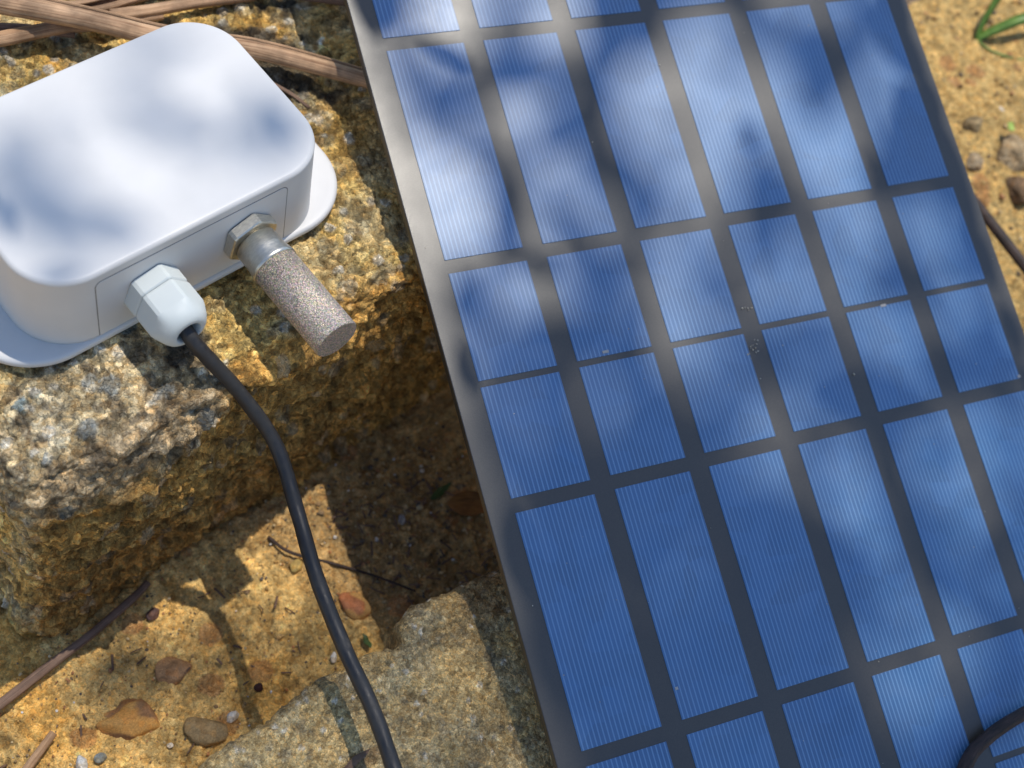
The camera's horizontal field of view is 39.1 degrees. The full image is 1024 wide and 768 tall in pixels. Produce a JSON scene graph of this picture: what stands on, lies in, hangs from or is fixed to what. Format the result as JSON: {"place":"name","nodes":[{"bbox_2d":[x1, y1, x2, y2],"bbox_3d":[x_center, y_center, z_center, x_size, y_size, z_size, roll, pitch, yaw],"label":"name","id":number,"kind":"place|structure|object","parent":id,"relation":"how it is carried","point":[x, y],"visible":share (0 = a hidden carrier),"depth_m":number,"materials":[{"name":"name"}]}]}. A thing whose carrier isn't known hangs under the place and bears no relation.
{"place":"outdoors","nodes":[
{"label":"outdoors","id":0,"kind":"place"},
{"bbox_2d":[0,0,1023,767],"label":"ground","id":1,"kind":"structure","parent":0,"point":[202,682],"depth_m":0.38,"materials":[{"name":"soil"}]},
{"bbox_2d":[22,731,56,767],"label":"stick","id":2,"kind":"object","parent":1,"relation":"on","point":[39,751],"visible":1,"depth_m":0.35,"materials":[{"name":"brown wood"}]},
{"bbox_2d":[0,580,150,710],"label":"stick","id":3,"kind":"object","parent":1,"relation":"on","point":[26,683],"visible":1,"depth_m":0.36,"materials":[{"name":"brown wood"}]},
{"bbox_2d":[76,755,87,767],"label":"pebble","id":4,"kind":"object","parent":1,"relation":"on","point":[81,762],"visible":1,"depth_m":0.35,"materials":[{"name":"white stone"}]},
{"bbox_2d":[94,752,106,763],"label":"pebble","id":5,"kind":"object","parent":1,"relation":"on","point":[100,757],"visible":1,"depth_m":0.35,"materials":[{"name":"grey stone"}]},
{"bbox_2d":[96,698,159,739],"bbox_3d":[-0.096,0.085,0.358,0.014,0.008,0.012,-33,72,-27],"label":"stone","id":6,"kind":"object","parent":1,"relation":"on","point":[129,719],"visible":1,"depth_m":0.36,"materials":[{"name":"brown stone"}]},
{"bbox_2d":[146,607,159,620],"bbox_3d":[-0.093,0.059,0.373,0.004,0.003,0.003,-33,72,-27],"label":"stone","id":7,"kind":"object","parent":1,"relation":"on","point":[152,613],"visible":1,"depth_m":0.37,"materials":[{"name":"brown stone"}]},
{"bbox_2d":[155,657,191,684],"bbox_3d":[-0.086,0.073,0.366,0.009,0.003,0.008,-33,72,-27],"label":"stone","id":8,"kind":"object","parent":1,"relation":"on","point":[170,670],"visible":1,"depth_m":0.36,"materials":[{"name":"brown stone"}]},
{"bbox_2d":[183,717,227,746],"bbox_3d":[-0.076,0.086,0.359,0.009,0.004,0.010,-33,72,-27],"label":"stone","id":9,"kind":"object","parent":1,"relation":"on","point":[205,732],"visible":1,"depth_m":0.36,"materials":[{"name":"brown stone"}]},
{"bbox_2d":[0,0,448,637],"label":"stone block","id":10,"kind":"structure","parent":1,"relation":"on","point":[132,456],"depth_m":0.35,"materials":[{"name":"beige stone"}]},
{"bbox_2d":[0,22,74,37],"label":"reed","id":11,"kind":"object","parent":10,"relation":"on","point":[4,26],"visible":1,"depth_m":0.36,"materials":[{"name":"brown plant"}]},
{"bbox_2d":[0,14,163,46],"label":"reed","id":12,"kind":"object","parent":10,"relation":"on","point":[12,36],"visible":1,"depth_m":0.35,"materials":[{"name":"brown plant"}]},
{"bbox_2d":[68,0,147,10],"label":"reed","id":13,"kind":"object","parent":10,"relation":"on","point":[107,5],"visible":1,"depth_m":0.36,"materials":[{"name":"brown plant"}]},
{"bbox_2d":[0,22,355,367],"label":"sensor box","id":14,"kind":"object","parent":10,"relation":"on","point":[153,182],"visible":1,"depth_m":0.32,"materials":[{"name":"white plastic"}]},
{"bbox_2d":[109,0,255,17],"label":"reed","id":15,"kind":"object","parent":10,"relation":"on","point":[159,8],"visible":1,"depth_m":0.37,"materials":[{"name":"brown plant"}]},
{"bbox_2d":[0,0,367,88],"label":"reed","id":16,"kind":"object","parent":10,"relation":"on","point":[80,16],"visible":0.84,"depth_m":0.35,"materials":[{"name":"brown plant"}]},
{"bbox_2d":[274,82,309,108],"bbox_3d":[-0.061,-0.075,0.366,0.012,0.002,0.019,-33,72,-27],"label":"splinter","id":17,"kind":"object","parent":10,"relation":"on","point":[291,94],"visible":0.47,"depth_m":0.37,"materials":[{"name":"brown wood"}]},
{"bbox_2d":[302,0,344,5],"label":"reed","id":18,"kind":"object","parent":10,"relation":"on","point":[337,2],"visible":0.47,"depth_m":0.38,"materials":[{"name":"brown plant"}]},
{"bbox_2d":[344,0,1023,767],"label":"solar panel","id":19,"kind":"object","parent":10,"relation":"on","point":[726,324],"visible":1,"depth_m":0.36,"materials":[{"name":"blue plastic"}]},
{"bbox_2d":[957,706,1023,767],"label":"cable","id":20,"kind":"object","parent":19,"relation":"on","point":[982,742],"visible":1,"depth_m":0.35,"materials":[{"name":"black rubber"}]},
{"bbox_2d":[227,711,238,722],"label":"pebble","id":21,"kind":"object","parent":1,"relation":"on","point":[232,716],"visible":1,"depth_m":0.36,"materials":[{"name":"white stone"}]},
{"bbox_2d":[0,464,492,767],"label":"plant litter","id":22,"kind":"object","parent":1,"relation":"on","point":[424,501],"visible":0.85,"depth_m":0.39,"materials":[{"name":"brown plant"}]},
{"bbox_2d":[254,683,262,691],"bbox_3d":[-0.065,0.077,0.366,0.002,0.002,0.002,-33,72,-27],"label":"seed","id":23,"kind":"object","parent":1,"relation":"on","point":[258,687],"visible":1,"depth_m":0.37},
{"bbox_2d":[276,634,283,639],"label":"pebble","id":24,"kind":"object","parent":1,"relation":"on","point":[279,636],"visible":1,"depth_m":0.37,"materials":[{"name":"beige stone"}]},
{"bbox_2d":[290,558,302,573],"bbox_3d":[-0.058,0.049,0.386,0.004,0.003,0.003,-33,72,-27],"label":"stone","id":25,"kind":"object","parent":1,"relation":"on","point":[296,566],"visible":1,"depth_m":0.38,"materials":[{"name":"beige stone"}]},
{"bbox_2d":[330,652,336,662],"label":"pebble","id":26,"kind":"object","parent":1,"relation":"on","point":[333,658],"visible":1,"depth_m":0.37,"materials":[{"name":"white stone"}]},
{"bbox_2d":[267,536,415,591],"bbox_3d":[-0.046,0.049,0.387,0.042,0.002,0.003,20,58,-1],"label":"twig","id":27,"kind":"object","parent":1,"relation":"on","point":[275,542],"visible":0.93,"depth_m":0.39,"materials":[{"name":"brown wood"}]},
{"bbox_2d":[339,591,371,619],"bbox_3d":[-0.042,0.059,0.384,0.007,0.005,0.009,-33,72,-27],"label":"stone","id":28,"kind":"object","parent":1,"relation":"on","point":[355,605],"visible":1,"depth_m":0.38,"materials":[{"name":"brown stone"}]},
{"bbox_2d":[362,634,371,647],"bbox_3d":[-0.038,0.067,0.377,0.002,0.001,0.004,-33,72,-27],"label":"green sprout","id":29,"kind":"object","parent":1,"relation":"on","point":[366,641],"visible":1,"depth_m":0.38,"materials":[{"name":"green plant"}]},
{"bbox_2d":[198,569,553,767],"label":"concrete slab","id":30,"kind":"structure","parent":1,"relation":"on","point":[447,675],"depth_m":0.33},
{"bbox_2d":[179,325,401,767],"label":"power cable","id":31,"kind":"object","parent":30,"relation":"on","point":[212,362],"visible":1,"depth_m":0.32,"materials":[{"name":"black rubber"}]},
{"bbox_2d":[344,749,369,767],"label":"dry scrap","id":32,"kind":"object","parent":30,"relation":"on","point":[354,761],"visible":1,"depth_m":0.32,"materials":[{"name":"brown plant"}]},
{"bbox_2d":[398,514,405,524],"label":"pebble","id":33,"kind":"object","parent":1,"relation":"on","point":[401,520],"visible":1,"depth_m":0.40,"materials":[{"name":"grey stone"}]},
{"bbox_2d":[431,482,451,499],"bbox_3d":[-0.020,0.030,0.405,0.008,0.001,0.002,-33,72,-27],"label":"green leaf","id":34,"kind":"object","parent":1,"relation":"on","point":[438,492],"visible":1,"depth_m":0.41,"materials":[{"name":"green plant"}]},
{"bbox_2d":[447,491,483,515],"bbox_3d":[-0.011,0.033,0.403,0.012,0.003,0.009,-33,72,-27],"label":"dead leaf","id":35,"kind":"object","parent":1,"relation":"on","point":[466,503],"visible":0.77,"depth_m":0.40,"materials":[{"name":"brown plant"}]},
{"bbox_2d":[906,0,917,4],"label":"soil clod","id":36,"kind":"object","parent":1,"relation":"on","point":[909,1],"visible":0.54,"depth_m":0.50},
{"bbox_2d":[962,116,982,132],"bbox_3d":[0.152,-0.085,0.474,0.010,0.006,0.007,-33,72,-27],"label":"soil clod","id":37,"kind":"object","parent":1,"relation":"on","point":[973,124],"visible":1,"depth_m":0.47,"materials":[{"name":"brown soil"}]},
{"bbox_2d":[966,152,983,171],"bbox_3d":[0.150,-0.072,0.468,0.008,0.005,0.007,-33,72,-27],"label":"soil clod","id":38,"kind":"object","parent":1,"relation":"on","point":[975,161],"visible":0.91,"depth_m":0.47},
{"bbox_2d":[974,193,1023,272],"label":"stick","id":39,"kind":"object","parent":1,"relation":"on","point":[1002,237],"visible":0.46,"depth_m":0.45,"materials":[{"name":"brown wood"}]},
{"bbox_2d":[974,0,1023,59],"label":"grass plant","id":40,"kind":"object","parent":1,"relation":"on","point":[1004,25],"depth_m":0.50,"materials":[{"name":"green plant"}]},
{"bbox_2d":[996,133,1023,171],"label":"soil clod","id":41,"kind":"object","parent":1,"relation":"on","point":[1010,153],"visible":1,"depth_m":0.47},
{"bbox_2d":[1008,122,1014,130],"bbox_3d":[0.163,-0.084,0.471,0.004,0.002,0.003,-33,72,-27],"label":"leaflet","id":42,"kind":"object","parent":1,"relation":"on","point":[1011,126],"visible":1,"depth_m":0.47,"materials":[{"name":"green plant"}]},
{"bbox_2d":[1005,176,1023,203],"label":"soil clod","id":43,"kind":"object","parent":1,"relation":"on","point":[1015,185],"visible":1,"depth_m":0.47,"materials":[{"name":"brown stone"}]}
]}

